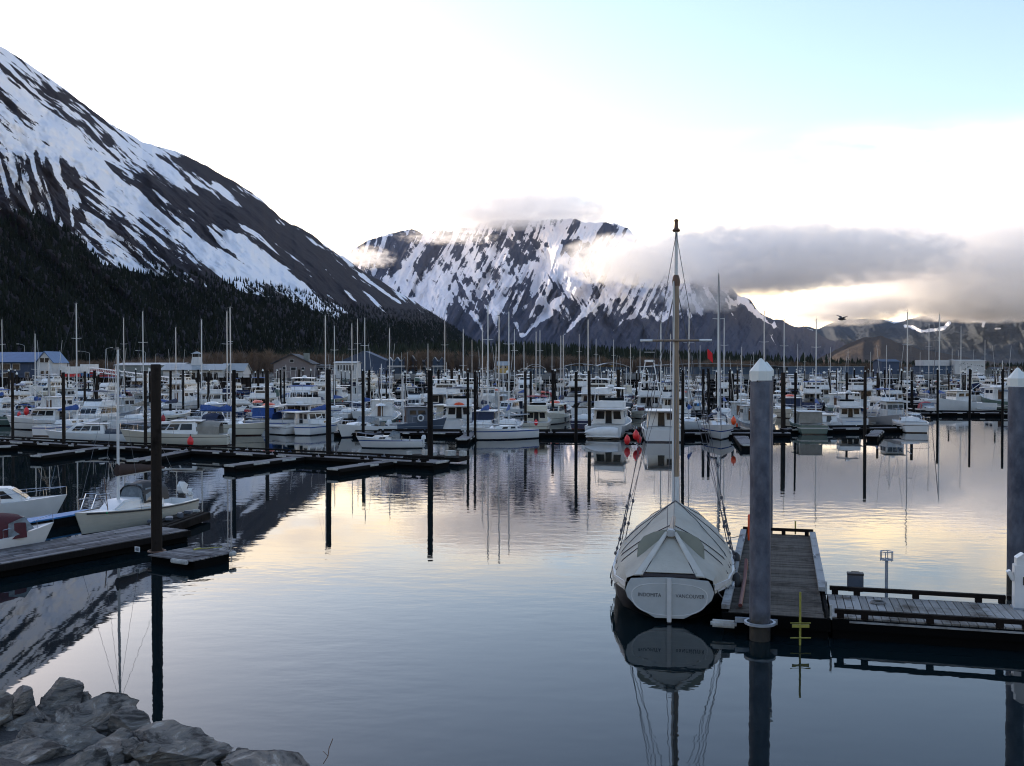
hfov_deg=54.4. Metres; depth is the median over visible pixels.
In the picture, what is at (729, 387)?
wooden piling
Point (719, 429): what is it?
sailboat
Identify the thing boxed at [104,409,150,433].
cabin cruiser
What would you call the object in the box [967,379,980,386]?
fishing boat
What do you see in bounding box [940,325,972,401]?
sailboat
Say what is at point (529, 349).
conifer forest
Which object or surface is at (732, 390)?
wooden piling
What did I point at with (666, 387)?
fishing boat
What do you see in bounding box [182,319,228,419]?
sailboat
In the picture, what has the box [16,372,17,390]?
wooden piling
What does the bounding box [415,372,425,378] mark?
motor yacht
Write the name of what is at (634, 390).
sailboat
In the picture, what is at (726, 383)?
flybridge cruiser
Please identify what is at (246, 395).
flybridge cruiser
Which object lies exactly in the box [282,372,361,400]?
motor yacht
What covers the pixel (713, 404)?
dock walkway
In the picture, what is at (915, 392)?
cabin cruiser
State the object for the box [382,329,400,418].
sailboat
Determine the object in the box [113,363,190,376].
warehouse
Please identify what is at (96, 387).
wooden piling
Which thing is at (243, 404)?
flybridge cruiser
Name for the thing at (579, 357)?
sailboat
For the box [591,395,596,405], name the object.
door
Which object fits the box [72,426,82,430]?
window
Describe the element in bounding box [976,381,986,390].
sailboat
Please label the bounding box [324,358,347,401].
fishing boat
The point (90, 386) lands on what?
fishing boat
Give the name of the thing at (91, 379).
fishing boat
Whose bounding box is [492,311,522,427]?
sailboat
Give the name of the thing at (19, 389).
flybridge cruiser
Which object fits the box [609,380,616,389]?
fishing boat
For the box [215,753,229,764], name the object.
boulder
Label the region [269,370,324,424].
flybridge cruiser
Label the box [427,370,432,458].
wooden piling
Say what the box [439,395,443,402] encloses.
door
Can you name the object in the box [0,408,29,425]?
motorboat
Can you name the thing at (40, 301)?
mountain forest
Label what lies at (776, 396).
cabin cruiser
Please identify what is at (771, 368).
steel piling
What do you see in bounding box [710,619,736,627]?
dock bumper
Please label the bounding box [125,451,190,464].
finger float
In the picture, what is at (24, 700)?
boulder
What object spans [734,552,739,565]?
fender
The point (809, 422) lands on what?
cabin cruiser
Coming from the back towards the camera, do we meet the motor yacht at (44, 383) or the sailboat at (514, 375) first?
the motor yacht at (44, 383)
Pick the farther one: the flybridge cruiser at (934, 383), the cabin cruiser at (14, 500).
the flybridge cruiser at (934, 383)
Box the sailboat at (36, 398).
[20,333,51,410]
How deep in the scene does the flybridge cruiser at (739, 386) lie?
253.37 m
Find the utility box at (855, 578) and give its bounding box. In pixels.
[847,571,863,591]
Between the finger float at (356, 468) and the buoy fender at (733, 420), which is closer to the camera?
the finger float at (356, 468)
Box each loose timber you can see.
[165,516,172,519]
[177,512,183,517]
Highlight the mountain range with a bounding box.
[343,218,845,361]
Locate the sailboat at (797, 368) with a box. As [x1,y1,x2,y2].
[792,345,801,395]
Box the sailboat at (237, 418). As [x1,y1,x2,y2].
[195,311,243,421]
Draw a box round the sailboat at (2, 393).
[0,320,21,402]
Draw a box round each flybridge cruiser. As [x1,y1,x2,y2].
[0,384,20,413]
[7,376,31,394]
[8,383,39,402]
[20,378,32,386]
[72,376,124,422]
[73,372,105,405]
[100,377,129,396]
[195,376,231,407]
[219,382,275,417]
[221,378,249,394]
[244,377,269,400]
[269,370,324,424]
[375,373,394,398]
[406,384,424,405]
[442,373,473,428]
[489,379,505,390]
[522,390,550,428]
[556,375,565,385]
[585,384,631,438]
[658,370,690,419]
[685,376,692,384]
[713,379,728,395]
[719,380,728,392]
[734,377,743,390]
[787,380,800,395]
[802,372,825,409]
[827,376,835,387]
[833,387,868,425]
[867,379,894,415]
[868,382,875,394]
[882,383,909,402]
[895,380,909,386]
[914,372,924,380]
[930,376,942,386]
[981,374,999,386]
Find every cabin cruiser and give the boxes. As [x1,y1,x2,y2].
[0,486,66,517]
[6,383,28,392]
[6,388,81,429]
[16,383,40,408]
[37,387,59,396]
[46,423,126,442]
[101,393,113,399]
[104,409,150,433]
[119,391,136,396]
[120,419,231,446]
[161,394,168,402]
[186,386,231,419]
[199,381,213,388]
[245,384,284,422]
[269,393,343,434]
[365,383,377,389]
[394,379,408,416]
[406,381,413,389]
[433,403,445,417]
[471,409,504,421]
[497,391,523,417]
[532,378,539,385]
[546,376,569,424]
[623,394,634,407]
[628,382,647,418]
[641,395,680,442]
[690,398,711,410]
[773,384,780,402]
[775,394,806,409]
[776,377,792,396]
[789,408,827,434]
[822,413,841,424]
[904,387,918,395]
[904,413,924,419]
[916,383,927,389]
[918,380,929,385]
[919,388,927,394]
[945,383,958,389]
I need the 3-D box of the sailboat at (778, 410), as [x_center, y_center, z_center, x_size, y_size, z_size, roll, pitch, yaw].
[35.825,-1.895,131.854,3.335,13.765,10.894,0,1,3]
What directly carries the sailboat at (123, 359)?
on the water
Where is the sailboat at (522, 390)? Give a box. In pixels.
[512,346,529,406]
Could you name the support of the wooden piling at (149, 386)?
in the water
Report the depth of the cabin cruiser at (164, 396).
164.82 m
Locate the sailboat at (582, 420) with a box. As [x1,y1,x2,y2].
[570,320,595,428]
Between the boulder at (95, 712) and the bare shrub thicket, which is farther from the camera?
the bare shrub thicket
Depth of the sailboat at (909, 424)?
102.20 m
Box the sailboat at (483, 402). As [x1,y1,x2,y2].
[473,327,503,416]
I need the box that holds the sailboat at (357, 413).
[351,317,377,418]
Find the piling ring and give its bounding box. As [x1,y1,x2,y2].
[147,549,165,552]
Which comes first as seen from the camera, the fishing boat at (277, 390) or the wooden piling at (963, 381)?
the fishing boat at (277, 390)
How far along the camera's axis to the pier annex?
349.91 m
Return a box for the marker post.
[748,514,749,540]
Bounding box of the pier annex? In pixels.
[223,363,251,376]
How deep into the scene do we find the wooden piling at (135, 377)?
248.58 m
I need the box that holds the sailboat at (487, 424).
[461,304,502,431]
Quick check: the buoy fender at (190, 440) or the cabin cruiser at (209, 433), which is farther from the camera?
the cabin cruiser at (209, 433)
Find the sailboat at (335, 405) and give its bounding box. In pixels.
[331,325,354,412]
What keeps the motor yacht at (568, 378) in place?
on the water
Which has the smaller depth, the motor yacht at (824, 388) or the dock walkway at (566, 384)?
the motor yacht at (824, 388)
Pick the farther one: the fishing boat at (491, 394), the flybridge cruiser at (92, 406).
the fishing boat at (491, 394)
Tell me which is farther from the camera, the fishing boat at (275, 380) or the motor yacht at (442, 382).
the fishing boat at (275, 380)
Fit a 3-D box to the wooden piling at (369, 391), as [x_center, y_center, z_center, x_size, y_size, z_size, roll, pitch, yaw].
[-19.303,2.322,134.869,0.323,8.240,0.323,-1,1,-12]
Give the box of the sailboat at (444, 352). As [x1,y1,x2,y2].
[439,321,449,383]
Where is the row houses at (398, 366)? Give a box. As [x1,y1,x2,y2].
[387,356,448,373]
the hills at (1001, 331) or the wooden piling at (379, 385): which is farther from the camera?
the hills at (1001, 331)
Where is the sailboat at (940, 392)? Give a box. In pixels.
[929,314,949,406]
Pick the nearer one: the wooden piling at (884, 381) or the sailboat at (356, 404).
the sailboat at (356, 404)
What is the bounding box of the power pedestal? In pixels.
[1006,552,1023,610]
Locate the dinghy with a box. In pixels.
[584,426,617,438]
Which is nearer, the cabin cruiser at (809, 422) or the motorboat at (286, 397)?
the cabin cruiser at (809, 422)
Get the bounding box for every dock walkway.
[0,436,449,469]
[4,387,978,388]
[4,396,945,399]
[140,391,983,393]
[162,408,935,416]
[167,417,402,423]
[282,402,918,406]
[334,429,790,437]
[340,384,944,385]
[395,379,968,380]
[395,381,931,382]
[780,425,902,433]
[825,581,1023,650]
[908,410,1007,416]
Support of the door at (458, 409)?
in the flybridge cruiser at (456, 410)
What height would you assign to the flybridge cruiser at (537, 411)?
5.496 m
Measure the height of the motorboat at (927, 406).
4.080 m
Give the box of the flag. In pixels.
[707,349,712,362]
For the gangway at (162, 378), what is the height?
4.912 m
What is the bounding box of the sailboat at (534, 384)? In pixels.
[527,336,545,403]
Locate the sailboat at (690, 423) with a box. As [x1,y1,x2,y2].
[679,310,706,428]
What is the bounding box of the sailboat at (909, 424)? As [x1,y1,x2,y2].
[892,309,928,432]
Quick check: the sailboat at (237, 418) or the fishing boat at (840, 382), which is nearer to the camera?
the sailboat at (237, 418)
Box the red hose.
[738,558,747,606]
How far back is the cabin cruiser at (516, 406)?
131.82 m
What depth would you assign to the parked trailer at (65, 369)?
343.99 m
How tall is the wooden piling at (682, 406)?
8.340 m
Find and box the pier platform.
[148,546,235,569]
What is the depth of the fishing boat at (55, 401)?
111.97 m
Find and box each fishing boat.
[23,343,79,418]
[53,358,79,397]
[65,374,83,388]
[75,364,92,387]
[86,367,100,388]
[99,350,140,415]
[131,358,168,407]
[161,349,200,409]
[210,373,218,387]
[269,369,282,382]
[274,383,290,395]
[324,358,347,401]
[349,369,355,385]
[353,367,365,393]
[366,344,400,423]
[371,355,446,430]
[414,375,425,380]
[478,348,496,408]
[489,346,513,408]
[537,369,542,382]
[599,357,616,397]
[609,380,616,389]
[620,363,635,400]
[636,360,661,408]
[661,368,671,389]
[679,359,693,401]
[727,363,750,427]
[736,355,774,429]
[825,359,846,410]
[834,379,845,388]
[838,385,845,391]
[867,348,905,425]
[926,385,947,396]
[939,353,996,410]
[941,375,950,382]
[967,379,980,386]
[980,346,1010,409]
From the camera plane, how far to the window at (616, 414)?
93.94 m
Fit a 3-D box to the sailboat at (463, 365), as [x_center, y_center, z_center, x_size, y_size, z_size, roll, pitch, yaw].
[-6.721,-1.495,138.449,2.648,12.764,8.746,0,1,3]
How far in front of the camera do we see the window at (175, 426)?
82.54 m
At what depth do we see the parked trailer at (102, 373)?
342.01 m
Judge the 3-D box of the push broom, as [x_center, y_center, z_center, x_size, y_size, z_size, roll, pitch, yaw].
[-10.394,5.622,33.959,0.965,0.050,0.202,-1,1,-31]
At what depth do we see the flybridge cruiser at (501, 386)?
172.75 m
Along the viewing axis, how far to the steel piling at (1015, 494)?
28.25 m
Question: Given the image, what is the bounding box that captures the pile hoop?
[735,616,776,627]
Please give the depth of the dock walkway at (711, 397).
203.39 m
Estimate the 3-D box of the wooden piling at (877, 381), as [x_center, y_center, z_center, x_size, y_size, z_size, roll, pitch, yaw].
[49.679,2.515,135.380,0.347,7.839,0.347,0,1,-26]
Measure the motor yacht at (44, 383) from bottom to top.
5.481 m
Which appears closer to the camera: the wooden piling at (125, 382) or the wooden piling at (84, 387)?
the wooden piling at (84, 387)
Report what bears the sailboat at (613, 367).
on the water
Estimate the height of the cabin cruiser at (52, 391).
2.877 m
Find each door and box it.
[299,414,302,422]
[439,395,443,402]
[456,407,461,417]
[534,412,538,420]
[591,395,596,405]
[605,411,611,422]
[658,413,664,426]
[848,408,852,416]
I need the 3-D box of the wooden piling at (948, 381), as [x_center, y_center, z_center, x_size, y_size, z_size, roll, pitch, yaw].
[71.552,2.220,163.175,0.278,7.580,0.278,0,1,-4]
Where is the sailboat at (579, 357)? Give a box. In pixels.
[576,345,581,370]
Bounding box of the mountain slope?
[0,46,469,361]
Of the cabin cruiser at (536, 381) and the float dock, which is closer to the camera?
the float dock
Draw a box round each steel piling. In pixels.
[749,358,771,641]
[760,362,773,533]
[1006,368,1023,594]
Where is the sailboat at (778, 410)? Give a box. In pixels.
[773,319,796,418]
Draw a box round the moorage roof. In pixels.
[785,366,864,373]
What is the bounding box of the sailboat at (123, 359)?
[104,317,141,399]
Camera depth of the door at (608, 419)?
94.13 m
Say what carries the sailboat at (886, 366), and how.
on the water
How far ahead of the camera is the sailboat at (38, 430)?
98.59 m
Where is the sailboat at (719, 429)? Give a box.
[700,273,733,439]
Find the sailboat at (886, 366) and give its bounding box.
[882,343,891,394]
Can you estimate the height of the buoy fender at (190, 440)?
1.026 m
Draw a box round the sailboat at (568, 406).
[556,334,571,413]
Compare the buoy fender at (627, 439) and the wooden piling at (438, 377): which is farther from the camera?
the wooden piling at (438, 377)
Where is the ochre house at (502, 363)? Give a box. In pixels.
[497,361,509,372]
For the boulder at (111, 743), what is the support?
on the bank
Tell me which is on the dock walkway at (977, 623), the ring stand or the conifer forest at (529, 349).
the ring stand
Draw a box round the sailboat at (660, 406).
[651,315,671,408]
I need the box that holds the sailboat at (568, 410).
[554,336,569,412]
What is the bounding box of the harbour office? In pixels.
[0,352,42,376]
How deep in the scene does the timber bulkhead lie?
333.85 m
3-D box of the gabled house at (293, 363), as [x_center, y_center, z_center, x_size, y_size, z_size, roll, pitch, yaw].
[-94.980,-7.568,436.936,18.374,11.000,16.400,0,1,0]
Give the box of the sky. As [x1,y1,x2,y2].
[0,0,1023,328]
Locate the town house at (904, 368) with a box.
[899,367,912,372]
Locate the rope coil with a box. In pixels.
[870,599,885,603]
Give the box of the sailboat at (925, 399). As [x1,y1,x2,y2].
[914,328,935,405]
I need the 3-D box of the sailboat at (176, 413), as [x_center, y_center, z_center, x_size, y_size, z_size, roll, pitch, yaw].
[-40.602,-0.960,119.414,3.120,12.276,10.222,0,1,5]
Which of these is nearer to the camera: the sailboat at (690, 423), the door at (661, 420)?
the door at (661, 420)
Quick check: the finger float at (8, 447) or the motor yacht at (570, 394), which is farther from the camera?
the motor yacht at (570, 394)
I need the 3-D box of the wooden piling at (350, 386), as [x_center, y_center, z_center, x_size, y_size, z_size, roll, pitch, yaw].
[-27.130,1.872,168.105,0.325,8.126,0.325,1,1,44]
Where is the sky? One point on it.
(825, 159)
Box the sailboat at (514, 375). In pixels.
[507,327,523,408]
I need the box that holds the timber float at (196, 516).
[144,509,209,528]
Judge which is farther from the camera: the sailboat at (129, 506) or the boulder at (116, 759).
the sailboat at (129, 506)
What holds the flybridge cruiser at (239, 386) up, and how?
on the water
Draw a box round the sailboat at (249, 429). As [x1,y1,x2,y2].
[181,306,264,435]
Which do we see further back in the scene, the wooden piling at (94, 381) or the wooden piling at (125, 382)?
the wooden piling at (125, 382)
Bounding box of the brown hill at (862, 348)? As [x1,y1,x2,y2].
[813,336,1006,365]
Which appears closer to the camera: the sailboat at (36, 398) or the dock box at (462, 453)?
the dock box at (462, 453)
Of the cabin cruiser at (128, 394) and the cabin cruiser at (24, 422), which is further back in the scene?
the cabin cruiser at (128, 394)
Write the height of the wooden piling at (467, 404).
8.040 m
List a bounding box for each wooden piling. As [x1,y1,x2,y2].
[8,369,9,393]
[11,373,13,435]
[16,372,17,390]
[62,372,65,443]
[83,371,85,404]
[93,370,95,398]
[96,376,97,398]
[124,372,125,396]
[135,368,136,387]
[144,371,146,444]
[149,368,150,401]
[150,364,161,559]
[169,371,171,410]
[182,370,183,409]
[197,370,198,407]
[207,372,209,401]
[232,370,235,449]
[257,370,258,389]
[265,371,268,435]
[280,369,281,401]
[283,371,284,405]
[326,369,330,453]
[333,375,335,404]
[350,370,351,402]
[361,371,364,435]
[368,370,370,407]
[378,376,379,397]
[404,371,405,398]
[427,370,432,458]
[437,370,439,383]
[450,370,452,383]
[467,373,468,435]
[474,372,476,440]
[476,376,477,408]
[506,370,507,390]
[524,371,526,422]
[529,371,531,404]
[551,370,553,410]
[554,374,555,399]
[574,372,577,441]
[588,371,590,425]
[617,370,619,397]
[618,377,619,397]
[621,369,622,397]
[681,370,684,445]
[702,369,704,419]
[707,368,709,422]
[729,370,730,407]
[731,374,733,400]
[736,370,738,400]
[781,372,785,427]
[794,372,795,422]
[846,372,847,398]
[863,372,866,435]
[876,373,878,395]
[884,370,885,394]
[910,371,913,412]
[936,370,938,416]
[948,373,949,389]
[962,371,963,389]
[964,372,965,389]
[968,369,970,417]
[1001,369,1003,418]
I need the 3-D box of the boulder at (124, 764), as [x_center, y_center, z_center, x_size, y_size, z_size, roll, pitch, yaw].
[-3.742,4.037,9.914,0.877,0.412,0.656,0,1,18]
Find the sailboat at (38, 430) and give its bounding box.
[32,303,100,435]
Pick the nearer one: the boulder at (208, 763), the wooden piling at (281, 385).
the boulder at (208, 763)
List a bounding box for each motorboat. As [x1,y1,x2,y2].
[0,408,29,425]
[0,513,53,548]
[137,386,163,413]
[244,388,262,417]
[279,387,289,401]
[337,416,396,437]
[356,430,425,448]
[538,391,548,401]
[543,382,550,400]
[693,389,701,400]
[915,401,935,410]
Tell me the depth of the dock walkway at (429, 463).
71.15 m
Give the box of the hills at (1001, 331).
[805,308,1023,365]
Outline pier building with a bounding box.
[161,351,229,376]
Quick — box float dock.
[721,526,830,638]
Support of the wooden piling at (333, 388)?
in the water
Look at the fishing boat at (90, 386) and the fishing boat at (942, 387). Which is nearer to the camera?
the fishing boat at (942, 387)
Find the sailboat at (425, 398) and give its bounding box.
[423,348,428,401]
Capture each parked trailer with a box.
[61,366,80,376]
[80,364,98,376]
[90,369,116,376]
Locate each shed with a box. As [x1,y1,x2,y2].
[343,351,387,373]
[525,364,545,373]
[564,363,598,373]
[596,363,628,373]
[872,359,899,373]
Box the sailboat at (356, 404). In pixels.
[348,318,367,407]
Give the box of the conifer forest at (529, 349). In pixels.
[263,339,1023,371]
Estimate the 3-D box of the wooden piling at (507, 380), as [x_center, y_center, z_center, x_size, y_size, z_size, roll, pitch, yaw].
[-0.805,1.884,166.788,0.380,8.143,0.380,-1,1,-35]
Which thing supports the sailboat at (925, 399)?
on the water
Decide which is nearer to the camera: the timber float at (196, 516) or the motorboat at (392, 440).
the timber float at (196, 516)
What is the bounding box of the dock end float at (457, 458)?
[394,454,469,461]
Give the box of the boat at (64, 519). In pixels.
[27,493,110,528]
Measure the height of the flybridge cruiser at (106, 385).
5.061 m
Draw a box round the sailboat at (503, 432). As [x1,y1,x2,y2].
[470,315,538,439]
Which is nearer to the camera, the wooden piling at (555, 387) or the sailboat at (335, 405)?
the sailboat at (335, 405)
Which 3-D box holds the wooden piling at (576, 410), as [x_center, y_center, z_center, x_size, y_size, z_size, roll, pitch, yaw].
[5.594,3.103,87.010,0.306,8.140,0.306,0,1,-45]
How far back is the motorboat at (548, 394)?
197.84 m
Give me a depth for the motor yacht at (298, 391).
144.34 m
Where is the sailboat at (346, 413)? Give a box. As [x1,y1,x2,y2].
[332,323,361,419]
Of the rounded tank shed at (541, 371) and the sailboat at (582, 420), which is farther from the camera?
the rounded tank shed at (541, 371)
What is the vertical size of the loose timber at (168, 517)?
0.110 m
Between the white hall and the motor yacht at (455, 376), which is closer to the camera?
the motor yacht at (455, 376)
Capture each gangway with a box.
[32,375,78,386]
[87,367,172,381]
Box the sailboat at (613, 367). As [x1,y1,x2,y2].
[610,339,616,395]
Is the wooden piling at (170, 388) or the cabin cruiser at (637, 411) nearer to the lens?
the wooden piling at (170, 388)
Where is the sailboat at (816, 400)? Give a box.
[804,319,831,413]
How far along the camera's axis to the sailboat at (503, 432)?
90.24 m
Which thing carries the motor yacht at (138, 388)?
on the water
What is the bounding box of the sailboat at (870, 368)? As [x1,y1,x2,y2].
[868,352,872,380]
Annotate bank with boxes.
[0,726,221,765]
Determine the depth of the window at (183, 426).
82.52 m
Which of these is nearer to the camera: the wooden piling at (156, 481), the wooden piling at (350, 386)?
the wooden piling at (156, 481)
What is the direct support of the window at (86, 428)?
in the cabin cruiser at (86, 431)
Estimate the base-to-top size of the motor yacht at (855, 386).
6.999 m
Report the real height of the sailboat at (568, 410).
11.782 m
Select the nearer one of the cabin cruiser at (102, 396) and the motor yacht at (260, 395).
the motor yacht at (260, 395)
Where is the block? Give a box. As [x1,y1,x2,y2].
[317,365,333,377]
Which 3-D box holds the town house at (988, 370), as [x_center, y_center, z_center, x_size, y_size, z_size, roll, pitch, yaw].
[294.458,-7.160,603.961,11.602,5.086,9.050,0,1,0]
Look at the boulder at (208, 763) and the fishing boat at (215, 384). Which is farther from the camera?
the fishing boat at (215, 384)
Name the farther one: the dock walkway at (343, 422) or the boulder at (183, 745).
the dock walkway at (343, 422)
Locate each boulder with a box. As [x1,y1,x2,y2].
[0,690,14,725]
[0,737,73,764]
[0,740,12,746]
[3,712,43,730]
[12,685,35,719]
[23,722,105,753]
[25,705,50,721]
[36,677,83,721]
[44,720,56,723]
[55,692,138,731]
[59,746,110,765]
[79,727,135,762]
[81,691,91,702]
[106,705,150,735]
[109,753,124,765]
[116,763,148,765]
[120,737,138,755]
[128,761,139,765]
[129,741,148,756]
[130,743,160,757]
[131,719,233,765]
[133,742,151,761]
[201,760,215,765]
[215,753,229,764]
[221,747,309,765]
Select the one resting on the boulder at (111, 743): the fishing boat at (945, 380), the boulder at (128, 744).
the boulder at (128, 744)
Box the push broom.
[193,547,220,549]
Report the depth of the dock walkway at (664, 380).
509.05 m
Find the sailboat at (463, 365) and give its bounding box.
[461,329,473,409]
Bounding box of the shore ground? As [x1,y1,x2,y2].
[75,371,1010,383]
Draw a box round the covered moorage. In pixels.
[638,363,785,373]
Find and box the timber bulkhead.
[0,376,261,386]
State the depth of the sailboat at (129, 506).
40.67 m
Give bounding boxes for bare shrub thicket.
[67,347,1023,374]
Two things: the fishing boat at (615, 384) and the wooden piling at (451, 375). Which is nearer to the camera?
the wooden piling at (451, 375)
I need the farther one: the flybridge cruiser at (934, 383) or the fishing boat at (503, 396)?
the flybridge cruiser at (934, 383)
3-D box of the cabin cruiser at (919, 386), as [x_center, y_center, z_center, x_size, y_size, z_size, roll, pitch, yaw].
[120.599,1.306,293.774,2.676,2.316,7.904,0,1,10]
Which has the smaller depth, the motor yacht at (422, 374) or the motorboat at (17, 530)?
the motorboat at (17, 530)
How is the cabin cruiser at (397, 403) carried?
on the water
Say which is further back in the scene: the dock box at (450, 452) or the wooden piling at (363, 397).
the wooden piling at (363, 397)
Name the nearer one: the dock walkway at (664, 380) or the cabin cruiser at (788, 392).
the cabin cruiser at (788, 392)
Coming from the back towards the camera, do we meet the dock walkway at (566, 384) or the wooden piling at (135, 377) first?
the dock walkway at (566, 384)
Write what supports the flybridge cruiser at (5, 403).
on the water
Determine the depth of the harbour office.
339.97 m
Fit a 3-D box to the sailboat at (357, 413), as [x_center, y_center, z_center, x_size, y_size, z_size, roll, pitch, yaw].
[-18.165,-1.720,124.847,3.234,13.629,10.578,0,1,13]
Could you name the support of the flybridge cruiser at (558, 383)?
on the water
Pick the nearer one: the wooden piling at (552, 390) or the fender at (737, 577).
the fender at (737, 577)
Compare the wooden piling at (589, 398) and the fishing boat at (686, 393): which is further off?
the fishing boat at (686, 393)
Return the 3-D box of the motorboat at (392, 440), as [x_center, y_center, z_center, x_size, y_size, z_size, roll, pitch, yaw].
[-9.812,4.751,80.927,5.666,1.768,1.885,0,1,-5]
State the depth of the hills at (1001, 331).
9209.74 m
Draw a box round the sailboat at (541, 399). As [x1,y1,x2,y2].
[527,335,547,404]
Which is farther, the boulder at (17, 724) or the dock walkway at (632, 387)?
the dock walkway at (632, 387)
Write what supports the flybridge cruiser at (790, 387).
on the water
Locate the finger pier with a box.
[0,525,190,577]
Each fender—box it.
[24,406,28,414]
[187,434,193,446]
[624,433,629,444]
[633,428,638,439]
[731,415,735,424]
[732,572,740,586]
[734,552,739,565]
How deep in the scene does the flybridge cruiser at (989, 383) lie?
292.05 m
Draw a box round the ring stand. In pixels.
[880,550,892,597]
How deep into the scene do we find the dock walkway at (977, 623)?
23.73 m
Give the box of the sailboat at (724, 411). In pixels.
[712,317,732,420]
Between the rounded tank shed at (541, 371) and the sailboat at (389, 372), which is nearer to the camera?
the sailboat at (389, 372)
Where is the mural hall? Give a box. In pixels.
[950,360,985,373]
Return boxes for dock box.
[422,449,427,454]
[445,450,455,455]
[459,451,466,455]
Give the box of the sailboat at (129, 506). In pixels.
[74,347,199,534]
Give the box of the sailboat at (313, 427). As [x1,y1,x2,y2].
[294,315,341,435]
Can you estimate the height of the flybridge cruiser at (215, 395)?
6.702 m
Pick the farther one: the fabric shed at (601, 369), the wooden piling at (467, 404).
the fabric shed at (601, 369)
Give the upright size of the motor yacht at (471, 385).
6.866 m
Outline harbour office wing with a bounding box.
[34,351,68,376]
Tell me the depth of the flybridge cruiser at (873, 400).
129.52 m
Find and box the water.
[0,380,1023,765]
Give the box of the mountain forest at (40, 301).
[0,207,475,362]
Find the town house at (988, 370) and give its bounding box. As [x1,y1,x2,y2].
[986,367,1009,373]
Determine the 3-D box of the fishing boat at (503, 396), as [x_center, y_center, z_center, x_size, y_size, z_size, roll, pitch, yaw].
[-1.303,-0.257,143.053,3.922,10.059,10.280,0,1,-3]
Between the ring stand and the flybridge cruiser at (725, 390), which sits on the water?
the flybridge cruiser at (725, 390)
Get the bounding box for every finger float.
[0,445,17,451]
[29,447,108,461]
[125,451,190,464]
[223,456,304,471]
[325,461,394,475]
[455,433,474,443]
[733,436,749,449]
[865,430,883,440]
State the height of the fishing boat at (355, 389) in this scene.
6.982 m
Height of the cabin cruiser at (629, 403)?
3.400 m
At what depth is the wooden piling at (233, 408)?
74.77 m
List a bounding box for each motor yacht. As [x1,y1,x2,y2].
[28,374,79,394]
[121,373,147,392]
[161,374,206,393]
[243,376,280,406]
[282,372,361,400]
[287,375,324,404]
[358,372,377,385]
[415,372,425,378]
[421,371,463,414]
[424,381,455,394]
[440,371,462,384]
[460,377,479,401]
[513,374,535,397]
[564,371,586,406]
[565,373,571,381]
[571,370,616,417]
[607,371,616,381]
[693,376,706,389]
[780,374,802,390]
[801,372,829,402]
[826,371,838,383]
[844,371,873,407]
[967,373,986,385]
[971,378,1023,401]
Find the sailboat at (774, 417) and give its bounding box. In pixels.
[759,311,776,423]
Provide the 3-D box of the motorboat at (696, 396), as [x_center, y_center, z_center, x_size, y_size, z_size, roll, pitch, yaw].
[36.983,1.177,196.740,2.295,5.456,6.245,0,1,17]
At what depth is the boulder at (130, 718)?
11.14 m
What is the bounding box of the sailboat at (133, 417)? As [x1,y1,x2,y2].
[107,311,150,428]
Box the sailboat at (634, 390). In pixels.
[630,344,635,392]
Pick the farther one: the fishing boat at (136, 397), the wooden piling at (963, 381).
the wooden piling at (963, 381)
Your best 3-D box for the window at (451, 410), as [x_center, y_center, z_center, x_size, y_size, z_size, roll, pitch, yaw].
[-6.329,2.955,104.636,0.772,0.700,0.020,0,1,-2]
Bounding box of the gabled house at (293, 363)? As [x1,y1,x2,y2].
[271,353,318,377]
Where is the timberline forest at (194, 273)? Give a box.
[142,258,456,328]
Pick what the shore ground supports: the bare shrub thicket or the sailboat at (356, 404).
the bare shrub thicket
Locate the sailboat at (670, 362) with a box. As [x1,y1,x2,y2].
[666,332,671,389]
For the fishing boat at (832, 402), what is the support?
on the water
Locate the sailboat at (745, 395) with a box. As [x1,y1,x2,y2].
[734,346,747,399]
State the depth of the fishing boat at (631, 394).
199.07 m
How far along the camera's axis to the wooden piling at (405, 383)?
204.29 m
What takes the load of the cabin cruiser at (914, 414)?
on the water
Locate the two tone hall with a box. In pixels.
[913,360,952,373]
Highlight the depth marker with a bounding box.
[790,592,810,644]
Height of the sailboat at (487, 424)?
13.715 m
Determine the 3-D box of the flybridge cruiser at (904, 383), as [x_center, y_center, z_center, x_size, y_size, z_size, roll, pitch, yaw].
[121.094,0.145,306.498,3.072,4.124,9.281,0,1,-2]
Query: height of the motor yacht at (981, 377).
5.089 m
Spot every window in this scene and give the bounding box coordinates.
[0,364,10,369]
[0,491,12,498]
[12,364,19,369]
[46,411,52,415]
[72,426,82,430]
[81,426,90,430]
[91,426,99,430]
[120,483,142,500]
[145,487,150,500]
[161,424,168,429]
[167,424,179,429]
[180,424,191,429]
[433,396,437,401]
[436,385,451,387]
[448,408,454,413]
[596,411,604,418]
[613,411,620,418]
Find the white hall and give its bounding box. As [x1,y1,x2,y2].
[335,361,361,377]
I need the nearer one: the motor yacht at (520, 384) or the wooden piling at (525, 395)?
the wooden piling at (525, 395)
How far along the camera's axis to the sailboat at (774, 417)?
114.90 m
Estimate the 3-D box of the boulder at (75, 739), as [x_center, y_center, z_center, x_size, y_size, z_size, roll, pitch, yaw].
[-4.880,4.020,10.965,0.871,0.657,0.809,-1,1,-41]
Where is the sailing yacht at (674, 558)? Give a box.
[610,219,735,623]
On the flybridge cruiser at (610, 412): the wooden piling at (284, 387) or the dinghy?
the dinghy
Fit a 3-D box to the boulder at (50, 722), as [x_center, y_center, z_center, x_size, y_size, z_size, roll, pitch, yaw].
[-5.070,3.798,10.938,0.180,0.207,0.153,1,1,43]
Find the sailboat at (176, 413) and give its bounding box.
[148,327,190,421]
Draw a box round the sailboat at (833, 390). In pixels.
[828,347,835,392]

